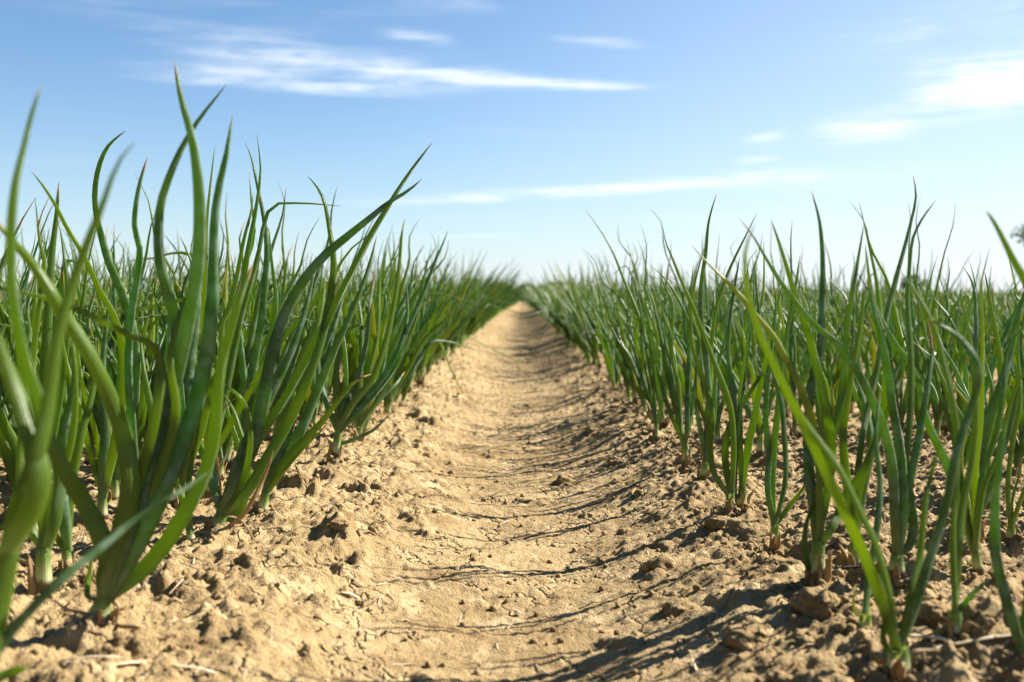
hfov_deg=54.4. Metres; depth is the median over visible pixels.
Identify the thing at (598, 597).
straw piece
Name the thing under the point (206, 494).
onion plant
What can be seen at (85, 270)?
onion plant
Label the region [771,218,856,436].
onion plant
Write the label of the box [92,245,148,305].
onion plant
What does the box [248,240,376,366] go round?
onion plant
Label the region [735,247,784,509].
onion plant
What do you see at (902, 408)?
onion plant
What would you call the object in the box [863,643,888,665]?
soil clod
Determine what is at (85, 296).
onion plant
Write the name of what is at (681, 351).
onion plant
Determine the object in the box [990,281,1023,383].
onion plant
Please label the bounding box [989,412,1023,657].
onion plant
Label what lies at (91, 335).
onion plant
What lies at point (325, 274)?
onion plant
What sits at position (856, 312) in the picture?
onion plant
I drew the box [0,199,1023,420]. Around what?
onion crop
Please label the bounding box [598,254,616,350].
onion plant
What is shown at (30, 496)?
onion plant
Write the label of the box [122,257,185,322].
onion plant
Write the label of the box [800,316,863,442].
onion plant
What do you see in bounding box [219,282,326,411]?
onion plant
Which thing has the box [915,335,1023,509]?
onion plant
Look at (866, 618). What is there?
onion plant
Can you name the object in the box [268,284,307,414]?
onion plant
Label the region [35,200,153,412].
onion plant
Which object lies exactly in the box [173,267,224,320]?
onion plant
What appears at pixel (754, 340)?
onion plant
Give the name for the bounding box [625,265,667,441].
onion plant
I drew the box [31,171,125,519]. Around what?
onion plant
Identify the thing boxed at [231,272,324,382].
onion plant
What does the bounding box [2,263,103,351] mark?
onion plant
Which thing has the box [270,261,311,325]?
onion plant
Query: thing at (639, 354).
onion plant
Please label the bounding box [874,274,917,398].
onion plant
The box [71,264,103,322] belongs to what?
onion plant
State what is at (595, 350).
onion plant
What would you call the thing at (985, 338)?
onion plant
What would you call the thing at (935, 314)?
onion plant
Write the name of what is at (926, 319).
onion plant
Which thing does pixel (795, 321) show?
onion plant
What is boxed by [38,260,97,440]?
onion plant
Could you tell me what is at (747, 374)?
onion plant
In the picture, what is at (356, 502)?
soil clod
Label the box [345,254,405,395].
onion plant
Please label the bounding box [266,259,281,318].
onion plant
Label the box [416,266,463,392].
onion plant
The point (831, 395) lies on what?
onion plant
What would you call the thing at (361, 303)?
onion plant
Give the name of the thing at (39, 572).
onion plant
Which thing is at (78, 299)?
onion plant
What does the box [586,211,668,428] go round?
onion plant
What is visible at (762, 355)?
onion plant
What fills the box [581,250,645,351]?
onion plant
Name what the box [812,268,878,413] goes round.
onion plant
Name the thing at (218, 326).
onion plant
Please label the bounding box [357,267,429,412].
onion plant
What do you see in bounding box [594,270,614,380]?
onion plant
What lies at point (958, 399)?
onion plant
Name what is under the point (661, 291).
onion plant
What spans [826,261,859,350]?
onion plant
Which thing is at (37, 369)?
onion plant
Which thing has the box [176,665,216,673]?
straw piece
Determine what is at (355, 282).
onion plant
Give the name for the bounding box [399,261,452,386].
onion plant
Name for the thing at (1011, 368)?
onion plant
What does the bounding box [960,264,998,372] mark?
onion plant
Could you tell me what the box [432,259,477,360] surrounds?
onion plant
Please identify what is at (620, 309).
onion plant
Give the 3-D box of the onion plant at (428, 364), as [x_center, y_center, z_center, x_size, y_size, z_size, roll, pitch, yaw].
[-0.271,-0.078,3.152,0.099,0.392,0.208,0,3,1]
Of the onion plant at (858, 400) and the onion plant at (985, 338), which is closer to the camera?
the onion plant at (858, 400)
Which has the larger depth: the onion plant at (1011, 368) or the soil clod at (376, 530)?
the onion plant at (1011, 368)
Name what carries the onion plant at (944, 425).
on the ground
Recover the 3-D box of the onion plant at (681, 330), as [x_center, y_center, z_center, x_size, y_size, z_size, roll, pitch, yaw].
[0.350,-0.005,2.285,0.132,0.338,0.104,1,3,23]
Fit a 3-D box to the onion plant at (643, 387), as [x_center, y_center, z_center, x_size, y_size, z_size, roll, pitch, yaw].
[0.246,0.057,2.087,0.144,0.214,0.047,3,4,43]
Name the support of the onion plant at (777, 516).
on the ground
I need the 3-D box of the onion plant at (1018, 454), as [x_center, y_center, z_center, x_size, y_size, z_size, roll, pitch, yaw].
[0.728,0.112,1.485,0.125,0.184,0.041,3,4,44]
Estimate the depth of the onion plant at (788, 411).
2.09 m
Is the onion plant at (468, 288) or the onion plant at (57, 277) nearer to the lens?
the onion plant at (57, 277)
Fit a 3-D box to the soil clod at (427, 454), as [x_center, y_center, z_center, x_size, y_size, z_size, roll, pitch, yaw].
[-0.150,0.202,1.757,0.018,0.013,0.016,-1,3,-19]
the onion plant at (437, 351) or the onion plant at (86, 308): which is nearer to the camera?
the onion plant at (86, 308)
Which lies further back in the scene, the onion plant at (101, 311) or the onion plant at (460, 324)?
the onion plant at (460, 324)
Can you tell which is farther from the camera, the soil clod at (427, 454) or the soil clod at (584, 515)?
the soil clod at (427, 454)
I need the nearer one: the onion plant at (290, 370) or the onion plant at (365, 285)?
the onion plant at (290, 370)
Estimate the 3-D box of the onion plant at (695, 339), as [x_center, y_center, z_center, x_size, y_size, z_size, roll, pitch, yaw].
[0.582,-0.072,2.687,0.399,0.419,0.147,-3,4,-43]
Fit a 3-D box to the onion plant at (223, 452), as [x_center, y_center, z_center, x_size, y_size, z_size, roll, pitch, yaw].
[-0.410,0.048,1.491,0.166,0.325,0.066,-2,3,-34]
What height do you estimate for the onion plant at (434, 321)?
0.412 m
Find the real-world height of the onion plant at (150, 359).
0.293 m
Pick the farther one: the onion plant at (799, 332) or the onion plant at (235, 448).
the onion plant at (799, 332)
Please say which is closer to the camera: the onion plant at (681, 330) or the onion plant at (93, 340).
the onion plant at (93, 340)
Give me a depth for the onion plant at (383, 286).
1.96 m
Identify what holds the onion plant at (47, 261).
on the ground
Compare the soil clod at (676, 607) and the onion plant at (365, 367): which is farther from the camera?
the onion plant at (365, 367)
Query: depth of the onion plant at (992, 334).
2.39 m
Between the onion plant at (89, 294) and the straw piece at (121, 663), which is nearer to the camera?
the straw piece at (121, 663)
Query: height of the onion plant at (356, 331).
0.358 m
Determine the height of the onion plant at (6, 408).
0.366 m
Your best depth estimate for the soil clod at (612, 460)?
1.72 m
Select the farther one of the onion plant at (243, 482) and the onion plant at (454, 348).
the onion plant at (454, 348)
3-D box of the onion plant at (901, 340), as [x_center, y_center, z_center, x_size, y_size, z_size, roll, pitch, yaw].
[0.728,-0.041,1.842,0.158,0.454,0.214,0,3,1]
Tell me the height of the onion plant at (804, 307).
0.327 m
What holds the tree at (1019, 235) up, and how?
on the ground
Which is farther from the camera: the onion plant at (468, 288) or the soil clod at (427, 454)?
the onion plant at (468, 288)
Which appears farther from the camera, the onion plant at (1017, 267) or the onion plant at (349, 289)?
the onion plant at (349, 289)
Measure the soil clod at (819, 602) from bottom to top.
0.035 m
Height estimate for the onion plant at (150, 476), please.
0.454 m
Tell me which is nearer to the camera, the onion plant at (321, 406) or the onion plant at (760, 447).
the onion plant at (760, 447)
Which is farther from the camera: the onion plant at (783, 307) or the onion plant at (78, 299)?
the onion plant at (783, 307)
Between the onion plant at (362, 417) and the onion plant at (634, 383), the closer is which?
the onion plant at (362, 417)
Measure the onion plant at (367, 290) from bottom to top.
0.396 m
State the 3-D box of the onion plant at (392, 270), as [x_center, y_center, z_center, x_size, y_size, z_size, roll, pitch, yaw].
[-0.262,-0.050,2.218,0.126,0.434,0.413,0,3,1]
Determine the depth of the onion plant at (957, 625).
0.75 m
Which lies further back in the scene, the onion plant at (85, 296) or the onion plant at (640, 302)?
the onion plant at (640, 302)
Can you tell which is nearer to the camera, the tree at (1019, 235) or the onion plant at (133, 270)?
the onion plant at (133, 270)
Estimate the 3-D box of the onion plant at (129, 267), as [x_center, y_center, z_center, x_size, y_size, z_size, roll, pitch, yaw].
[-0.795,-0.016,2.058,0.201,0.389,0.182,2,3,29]
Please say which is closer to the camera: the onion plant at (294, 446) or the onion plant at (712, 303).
the onion plant at (294, 446)
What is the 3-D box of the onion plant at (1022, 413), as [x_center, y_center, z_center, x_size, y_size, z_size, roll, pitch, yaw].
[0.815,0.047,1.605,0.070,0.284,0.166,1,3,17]
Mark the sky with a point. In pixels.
(537, 116)
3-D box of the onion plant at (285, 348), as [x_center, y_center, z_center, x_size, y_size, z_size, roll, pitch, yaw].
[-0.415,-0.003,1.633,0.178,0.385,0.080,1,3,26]
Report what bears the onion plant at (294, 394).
on the ground
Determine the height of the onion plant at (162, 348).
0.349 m
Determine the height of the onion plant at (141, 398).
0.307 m
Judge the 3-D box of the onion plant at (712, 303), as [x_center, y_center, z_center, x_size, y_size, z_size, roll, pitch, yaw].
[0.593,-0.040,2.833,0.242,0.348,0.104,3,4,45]
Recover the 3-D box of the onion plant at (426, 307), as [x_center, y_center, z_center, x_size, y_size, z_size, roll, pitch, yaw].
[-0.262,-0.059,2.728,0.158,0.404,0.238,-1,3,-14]
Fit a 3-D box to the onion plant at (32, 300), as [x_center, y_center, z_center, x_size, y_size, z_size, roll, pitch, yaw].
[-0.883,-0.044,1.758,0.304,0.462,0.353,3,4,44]
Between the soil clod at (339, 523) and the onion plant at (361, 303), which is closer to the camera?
the soil clod at (339, 523)
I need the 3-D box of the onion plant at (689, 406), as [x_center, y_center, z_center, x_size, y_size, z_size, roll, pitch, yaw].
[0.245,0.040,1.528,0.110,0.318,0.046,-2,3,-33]
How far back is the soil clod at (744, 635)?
0.82 m
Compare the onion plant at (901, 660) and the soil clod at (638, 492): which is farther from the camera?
the soil clod at (638, 492)
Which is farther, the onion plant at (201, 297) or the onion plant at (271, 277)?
the onion plant at (271, 277)
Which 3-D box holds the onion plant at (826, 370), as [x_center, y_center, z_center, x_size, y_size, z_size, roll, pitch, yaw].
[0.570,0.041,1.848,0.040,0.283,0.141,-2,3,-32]
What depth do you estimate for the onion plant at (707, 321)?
2.13 m
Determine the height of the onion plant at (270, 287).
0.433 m
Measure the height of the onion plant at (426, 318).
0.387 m
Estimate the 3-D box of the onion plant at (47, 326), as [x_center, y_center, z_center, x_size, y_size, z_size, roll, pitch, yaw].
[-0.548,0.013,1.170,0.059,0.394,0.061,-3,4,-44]
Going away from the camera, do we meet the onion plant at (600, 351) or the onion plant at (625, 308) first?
the onion plant at (625, 308)
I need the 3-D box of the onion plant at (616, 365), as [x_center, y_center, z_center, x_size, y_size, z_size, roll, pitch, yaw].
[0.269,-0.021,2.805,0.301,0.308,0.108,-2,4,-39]
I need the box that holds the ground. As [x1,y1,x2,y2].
[0,292,1023,681]
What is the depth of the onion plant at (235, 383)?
1.51 m
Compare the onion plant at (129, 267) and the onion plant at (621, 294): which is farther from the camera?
the onion plant at (621, 294)
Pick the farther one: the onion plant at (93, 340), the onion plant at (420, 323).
the onion plant at (420, 323)
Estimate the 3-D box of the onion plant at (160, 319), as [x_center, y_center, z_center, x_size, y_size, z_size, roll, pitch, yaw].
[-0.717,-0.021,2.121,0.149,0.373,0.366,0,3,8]
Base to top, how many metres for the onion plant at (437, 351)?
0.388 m
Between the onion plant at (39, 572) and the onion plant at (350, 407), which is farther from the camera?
the onion plant at (350, 407)
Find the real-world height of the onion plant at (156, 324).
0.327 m
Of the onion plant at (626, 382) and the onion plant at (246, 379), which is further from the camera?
the onion plant at (626, 382)
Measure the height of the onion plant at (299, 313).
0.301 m
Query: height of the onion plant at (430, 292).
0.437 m
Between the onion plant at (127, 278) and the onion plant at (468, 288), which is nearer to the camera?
the onion plant at (127, 278)
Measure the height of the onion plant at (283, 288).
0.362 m
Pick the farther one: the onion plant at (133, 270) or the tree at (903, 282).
the tree at (903, 282)
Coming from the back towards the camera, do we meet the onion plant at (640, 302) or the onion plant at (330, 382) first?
the onion plant at (640, 302)
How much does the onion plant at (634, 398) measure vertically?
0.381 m
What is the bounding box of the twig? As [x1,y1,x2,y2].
[832,565,860,568]
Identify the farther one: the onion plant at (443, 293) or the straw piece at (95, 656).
the onion plant at (443, 293)
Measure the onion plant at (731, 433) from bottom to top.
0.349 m
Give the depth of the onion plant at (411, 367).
2.23 m
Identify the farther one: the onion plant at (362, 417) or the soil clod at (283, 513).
the onion plant at (362, 417)
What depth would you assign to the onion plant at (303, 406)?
1.86 m
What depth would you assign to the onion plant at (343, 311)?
2.68 m
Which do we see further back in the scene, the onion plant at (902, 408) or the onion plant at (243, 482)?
the onion plant at (902, 408)
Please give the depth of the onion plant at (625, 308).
2.44 m
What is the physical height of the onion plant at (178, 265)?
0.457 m
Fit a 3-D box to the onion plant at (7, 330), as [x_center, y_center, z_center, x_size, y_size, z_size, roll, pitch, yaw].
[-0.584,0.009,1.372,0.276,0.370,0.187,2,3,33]
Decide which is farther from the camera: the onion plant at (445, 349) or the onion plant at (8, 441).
the onion plant at (445, 349)
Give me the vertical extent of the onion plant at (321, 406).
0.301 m
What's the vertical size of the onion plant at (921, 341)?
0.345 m
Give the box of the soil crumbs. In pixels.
[0,357,1023,681]
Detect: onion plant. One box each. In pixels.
[0,61,252,640]
[0,87,207,681]
[0,198,85,527]
[0,220,59,397]
[0,221,45,394]
[0,225,47,361]
[0,237,122,468]
[0,253,105,378]
[0,254,58,313]
[0,263,38,457]
[0,268,128,311]
[0,295,98,378]
[1,230,61,364]
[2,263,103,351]
[8,253,164,359]
[10,183,70,465]
[15,340,78,595]
[18,288,62,377]
[22,262,60,373]
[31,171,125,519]
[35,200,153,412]
[36,224,125,338]
[38,218,93,328]
[38,225,131,344]
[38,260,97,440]
[43,268,140,380]
[43,287,142,464]
[53,342,96,570]
[54,262,124,334]
[55,242,180,336]
[57,249,121,292]
[68,244,167,308]
[68,244,187,352]
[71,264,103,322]
[80,281,183,449]
[84,274,149,385]
[86,274,162,483]
[87,224,145,381]
[92,131,139,501]
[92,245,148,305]
[92,256,189,457]
[93,242,185,318]
[94,294,146,361]
[96,266,161,344]
[104,138,365,464]
[106,227,185,315]
[107,253,237,348]
[117,239,240,357]
[118,254,218,375]
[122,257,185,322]
[123,258,157,385]
[124,157,169,458]
[127,229,253,289]
[147,173,317,469]
[154,237,240,509]
[164,235,338,346]
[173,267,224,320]
[175,425,199,540]
[183,282,238,378]
[193,142,432,541]
[197,232,315,451]
[198,148,252,498]
[200,197,259,369]
[212,268,281,474]
[215,143,277,449]
[217,223,316,450]
[219,268,262,327]
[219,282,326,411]
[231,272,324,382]
[245,286,316,353]
[248,180,374,439]
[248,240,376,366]
[249,236,376,512]
[250,243,293,426]
[255,252,319,296]
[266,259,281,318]
[268,254,318,314]
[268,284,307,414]
[270,253,323,392]
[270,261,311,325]
[279,257,329,289]
[285,319,295,428]
[290,281,352,411]
[293,277,341,429]
[305,226,365,425]
[307,261,373,302]
[316,219,447,461]
[320,271,386,381]
[324,275,360,411]
[325,291,352,348]
[336,247,371,347]
[336,274,350,341]
[337,234,423,435]
[338,241,399,392]
[339,278,414,394]
[340,262,419,333]
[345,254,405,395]
[350,254,385,339]
[351,243,434,427]
[351,258,421,303]
[353,237,431,441]
[354,241,448,418]
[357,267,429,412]
[361,248,476,412]
[370,258,463,403]
[372,220,420,414]
[376,247,465,349]
[383,234,441,406]
[383,253,443,373]
[388,249,457,402]
[397,260,452,391]
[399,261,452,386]
[403,270,497,370]
[408,237,457,388]
[412,261,475,364]
[413,299,471,380]
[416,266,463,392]
[417,266,442,374]
[423,249,487,361]
[424,253,456,372]
[430,260,503,370]
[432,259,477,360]
[451,262,525,361]
[539,263,615,354]
[550,262,603,367]
[566,242,643,403]
[579,277,617,391]
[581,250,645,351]
[581,283,631,388]
[585,250,697,400]
[585,254,677,403]
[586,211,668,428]
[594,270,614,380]
[595,248,663,337]
[596,271,627,385]
[597,241,648,359]
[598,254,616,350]
[598,260,646,363]
[600,265,660,364]
[600,317,662,417]
[602,277,684,401]
[606,273,653,365]
[612,234,671,381]
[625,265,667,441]
[626,302,647,411]
[632,276,667,423]
[636,241,669,397]
[637,270,695,407]
[642,205,758,400]
[644,233,762,396]
[645,270,688,453]
[650,282,737,433]
[651,264,699,469]
[659,241,705,366]
[660,266,725,426]
[663,229,766,512]
[665,277,841,456]
[667,194,755,480]
[670,270,752,404]
[672,240,743,342]
[677,275,743,330]
[692,275,749,440]
[694,193,907,585]
[704,235,802,337]
[706,277,750,417]
[709,270,780,370]
[717,266,757,385]
[730,274,804,391]
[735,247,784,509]
[737,276,815,355]
[739,199,936,578]
[743,224,982,680]
[750,261,850,387]
[754,257,804,551]
[757,277,829,366]
[761,290,827,417]
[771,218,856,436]
[777,245,825,365]
[777,256,827,340]
[796,265,828,363]
[799,289,854,437]
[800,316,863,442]
[801,267,867,383]
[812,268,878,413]
[813,314,866,433]
[814,289,873,457]
[818,291,906,419]
[824,244,866,401]
[825,271,956,398]
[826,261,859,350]
[830,305,935,452]
[839,177,916,569]
[842,393,882,627]
[850,196,963,438]
[857,271,1023,575]
[859,202,955,432]
[860,263,927,326]
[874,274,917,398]
[881,260,961,421]
[881,290,966,353]
[894,258,949,430]
[899,270,991,639]
[905,321,991,440]
[912,251,973,320]
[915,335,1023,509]
[925,262,1019,472]
[930,285,1021,435]
[950,248,1020,368]
[952,288,1022,417]
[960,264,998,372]
[962,264,1023,543]
[964,275,1008,368]
[966,356,1023,477]
[984,277,1018,344]
[985,282,1022,380]
[986,211,1023,286]
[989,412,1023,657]
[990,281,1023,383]
[1000,322,1023,541]
[1003,287,1023,439]
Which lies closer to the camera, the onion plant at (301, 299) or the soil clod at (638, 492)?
the soil clod at (638, 492)
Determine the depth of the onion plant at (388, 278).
2.99 m
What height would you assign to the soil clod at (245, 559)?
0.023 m
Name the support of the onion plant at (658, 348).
on the ground
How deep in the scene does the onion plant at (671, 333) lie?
1.62 m
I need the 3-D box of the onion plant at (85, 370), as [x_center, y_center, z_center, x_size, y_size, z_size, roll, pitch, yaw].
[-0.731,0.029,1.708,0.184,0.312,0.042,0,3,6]
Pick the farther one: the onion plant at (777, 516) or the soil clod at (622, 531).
the soil clod at (622, 531)
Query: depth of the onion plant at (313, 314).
2.08 m
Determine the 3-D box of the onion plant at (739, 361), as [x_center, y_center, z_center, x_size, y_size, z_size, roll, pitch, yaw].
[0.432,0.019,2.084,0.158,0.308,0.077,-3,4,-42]
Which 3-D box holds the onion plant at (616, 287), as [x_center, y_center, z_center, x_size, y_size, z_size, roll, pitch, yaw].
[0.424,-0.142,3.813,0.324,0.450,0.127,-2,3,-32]
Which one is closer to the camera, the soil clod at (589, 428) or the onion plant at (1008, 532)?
the onion plant at (1008, 532)
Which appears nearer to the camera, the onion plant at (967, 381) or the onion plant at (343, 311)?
the onion plant at (967, 381)
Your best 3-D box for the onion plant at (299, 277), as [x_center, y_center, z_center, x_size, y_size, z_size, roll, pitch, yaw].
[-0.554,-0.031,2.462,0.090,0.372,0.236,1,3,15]
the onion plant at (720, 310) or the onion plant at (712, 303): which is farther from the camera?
the onion plant at (712, 303)
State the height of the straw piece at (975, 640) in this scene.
0.016 m
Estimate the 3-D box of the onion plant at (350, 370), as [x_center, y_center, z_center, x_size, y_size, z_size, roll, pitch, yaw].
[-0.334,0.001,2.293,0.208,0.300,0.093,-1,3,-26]
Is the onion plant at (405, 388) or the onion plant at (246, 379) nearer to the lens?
the onion plant at (246, 379)
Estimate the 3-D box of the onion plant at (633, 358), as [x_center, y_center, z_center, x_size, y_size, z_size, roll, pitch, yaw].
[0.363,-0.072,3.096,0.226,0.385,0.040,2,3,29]
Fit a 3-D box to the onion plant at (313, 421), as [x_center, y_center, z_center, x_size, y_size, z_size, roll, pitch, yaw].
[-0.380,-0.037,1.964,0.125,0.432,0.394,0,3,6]
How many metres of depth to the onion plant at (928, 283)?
3.56 m
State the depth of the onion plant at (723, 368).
2.24 m
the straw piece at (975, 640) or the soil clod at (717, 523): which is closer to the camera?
the straw piece at (975, 640)
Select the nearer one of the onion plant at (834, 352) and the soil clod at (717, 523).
the soil clod at (717, 523)
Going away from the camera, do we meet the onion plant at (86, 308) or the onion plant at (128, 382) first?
the onion plant at (128, 382)
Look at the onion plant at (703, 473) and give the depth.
1.43 m
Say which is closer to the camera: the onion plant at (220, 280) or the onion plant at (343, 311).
the onion plant at (220, 280)
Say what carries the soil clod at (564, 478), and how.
on the ground
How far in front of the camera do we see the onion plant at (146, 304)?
2.70 m
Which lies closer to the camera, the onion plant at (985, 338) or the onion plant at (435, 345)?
the onion plant at (985, 338)
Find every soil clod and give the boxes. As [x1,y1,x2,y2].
[84,643,130,658]
[213,590,235,599]
[233,552,265,567]
[277,510,285,515]
[329,518,351,529]
[349,500,361,505]
[368,525,380,534]
[422,452,430,456]
[556,473,576,484]
[579,511,593,518]
[584,425,598,432]
[606,456,624,465]
[616,528,631,535]
[633,489,646,496]
[641,552,677,571]
[660,597,697,616]
[704,516,726,529]
[725,620,773,651]
[789,586,841,619]
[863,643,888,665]
[916,596,950,627]
[963,548,1006,565]
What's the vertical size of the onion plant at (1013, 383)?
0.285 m
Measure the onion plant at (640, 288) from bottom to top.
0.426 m
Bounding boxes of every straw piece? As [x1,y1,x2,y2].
[61,655,124,660]
[114,661,144,665]
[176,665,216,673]
[341,591,358,598]
[581,593,615,603]
[909,634,952,641]
[920,633,1011,652]
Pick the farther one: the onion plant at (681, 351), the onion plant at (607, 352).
the onion plant at (607, 352)
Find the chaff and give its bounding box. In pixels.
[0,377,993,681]
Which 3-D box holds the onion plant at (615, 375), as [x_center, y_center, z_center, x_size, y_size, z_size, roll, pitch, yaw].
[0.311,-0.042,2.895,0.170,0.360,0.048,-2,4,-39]
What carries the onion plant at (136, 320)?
on the ground
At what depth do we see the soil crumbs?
0.95 m
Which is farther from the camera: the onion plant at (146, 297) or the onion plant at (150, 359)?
the onion plant at (146, 297)
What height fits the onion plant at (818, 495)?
0.374 m
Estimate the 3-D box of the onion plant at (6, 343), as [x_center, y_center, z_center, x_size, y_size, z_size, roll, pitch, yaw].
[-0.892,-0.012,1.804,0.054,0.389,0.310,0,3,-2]
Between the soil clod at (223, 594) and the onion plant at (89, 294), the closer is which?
the soil clod at (223, 594)
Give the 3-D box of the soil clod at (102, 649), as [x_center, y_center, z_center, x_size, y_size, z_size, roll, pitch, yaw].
[-0.304,0.239,0.748,0.038,0.024,0.027,-2,4,-38]
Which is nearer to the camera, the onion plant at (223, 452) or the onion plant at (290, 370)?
the onion plant at (223, 452)
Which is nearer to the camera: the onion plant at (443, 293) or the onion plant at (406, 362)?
the onion plant at (406, 362)
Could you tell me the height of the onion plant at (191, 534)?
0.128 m
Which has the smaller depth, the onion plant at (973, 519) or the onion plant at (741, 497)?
the onion plant at (973, 519)
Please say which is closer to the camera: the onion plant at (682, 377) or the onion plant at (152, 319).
the onion plant at (152, 319)
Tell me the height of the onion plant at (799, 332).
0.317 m
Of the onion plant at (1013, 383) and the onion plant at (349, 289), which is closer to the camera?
the onion plant at (1013, 383)
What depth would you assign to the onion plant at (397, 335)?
2.10 m
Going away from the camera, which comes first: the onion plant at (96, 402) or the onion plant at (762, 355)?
the onion plant at (96, 402)
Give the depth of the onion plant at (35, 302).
1.62 m
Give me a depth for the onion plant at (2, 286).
2.46 m
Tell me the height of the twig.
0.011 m
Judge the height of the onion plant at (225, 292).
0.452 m
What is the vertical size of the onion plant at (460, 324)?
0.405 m
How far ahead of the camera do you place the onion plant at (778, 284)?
2.83 m
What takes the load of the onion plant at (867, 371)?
on the ground
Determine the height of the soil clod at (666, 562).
0.030 m
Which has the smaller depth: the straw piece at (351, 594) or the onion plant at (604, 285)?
the straw piece at (351, 594)
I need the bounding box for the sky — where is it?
[0,0,1023,291]
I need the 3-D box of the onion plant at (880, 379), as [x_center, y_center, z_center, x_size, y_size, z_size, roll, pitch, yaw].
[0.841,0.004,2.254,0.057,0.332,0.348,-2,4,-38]
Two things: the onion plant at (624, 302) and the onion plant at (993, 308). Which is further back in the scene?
the onion plant at (624, 302)
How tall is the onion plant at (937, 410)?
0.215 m
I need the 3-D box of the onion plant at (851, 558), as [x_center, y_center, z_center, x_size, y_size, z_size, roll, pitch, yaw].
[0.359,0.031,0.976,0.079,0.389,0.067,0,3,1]
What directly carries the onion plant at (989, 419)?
on the ground
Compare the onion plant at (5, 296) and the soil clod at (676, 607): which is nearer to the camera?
the soil clod at (676, 607)
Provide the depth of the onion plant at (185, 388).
1.23 m
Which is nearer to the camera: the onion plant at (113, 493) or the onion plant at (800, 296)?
the onion plant at (113, 493)
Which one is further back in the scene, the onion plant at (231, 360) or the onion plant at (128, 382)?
the onion plant at (231, 360)
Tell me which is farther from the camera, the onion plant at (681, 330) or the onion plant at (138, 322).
the onion plant at (681, 330)
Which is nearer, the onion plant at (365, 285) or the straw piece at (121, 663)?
the straw piece at (121, 663)
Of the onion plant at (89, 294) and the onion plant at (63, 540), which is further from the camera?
the onion plant at (89, 294)
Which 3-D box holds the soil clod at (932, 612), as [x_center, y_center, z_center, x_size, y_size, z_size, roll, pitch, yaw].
[0.339,0.221,0.805,0.026,0.024,0.043,-2,4,-38]
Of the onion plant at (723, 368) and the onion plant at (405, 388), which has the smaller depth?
the onion plant at (723, 368)
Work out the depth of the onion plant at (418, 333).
2.39 m
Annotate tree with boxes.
[901,274,926,290]
[1010,223,1023,243]
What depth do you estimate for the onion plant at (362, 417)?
1.81 m
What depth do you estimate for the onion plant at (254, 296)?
2.29 m
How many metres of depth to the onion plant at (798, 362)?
2.58 m
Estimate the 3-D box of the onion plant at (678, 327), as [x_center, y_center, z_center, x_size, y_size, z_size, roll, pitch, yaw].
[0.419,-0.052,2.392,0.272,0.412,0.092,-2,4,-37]
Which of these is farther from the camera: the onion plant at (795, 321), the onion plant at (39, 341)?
the onion plant at (795, 321)
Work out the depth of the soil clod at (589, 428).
2.11 m
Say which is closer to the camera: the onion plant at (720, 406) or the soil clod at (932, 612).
the soil clod at (932, 612)
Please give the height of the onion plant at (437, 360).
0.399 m
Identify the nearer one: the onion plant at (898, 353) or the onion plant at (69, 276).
the onion plant at (69, 276)
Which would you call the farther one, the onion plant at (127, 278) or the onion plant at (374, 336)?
the onion plant at (127, 278)
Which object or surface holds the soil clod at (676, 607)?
on the ground
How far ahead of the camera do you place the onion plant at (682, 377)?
1.93 m
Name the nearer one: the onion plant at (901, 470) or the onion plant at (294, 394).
the onion plant at (901, 470)
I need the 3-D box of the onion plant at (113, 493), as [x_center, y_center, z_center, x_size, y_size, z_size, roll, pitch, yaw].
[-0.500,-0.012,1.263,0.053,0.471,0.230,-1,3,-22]
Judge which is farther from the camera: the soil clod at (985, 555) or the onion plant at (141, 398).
the onion plant at (141, 398)
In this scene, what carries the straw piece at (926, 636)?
on the ground
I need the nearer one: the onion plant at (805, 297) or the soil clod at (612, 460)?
the soil clod at (612, 460)

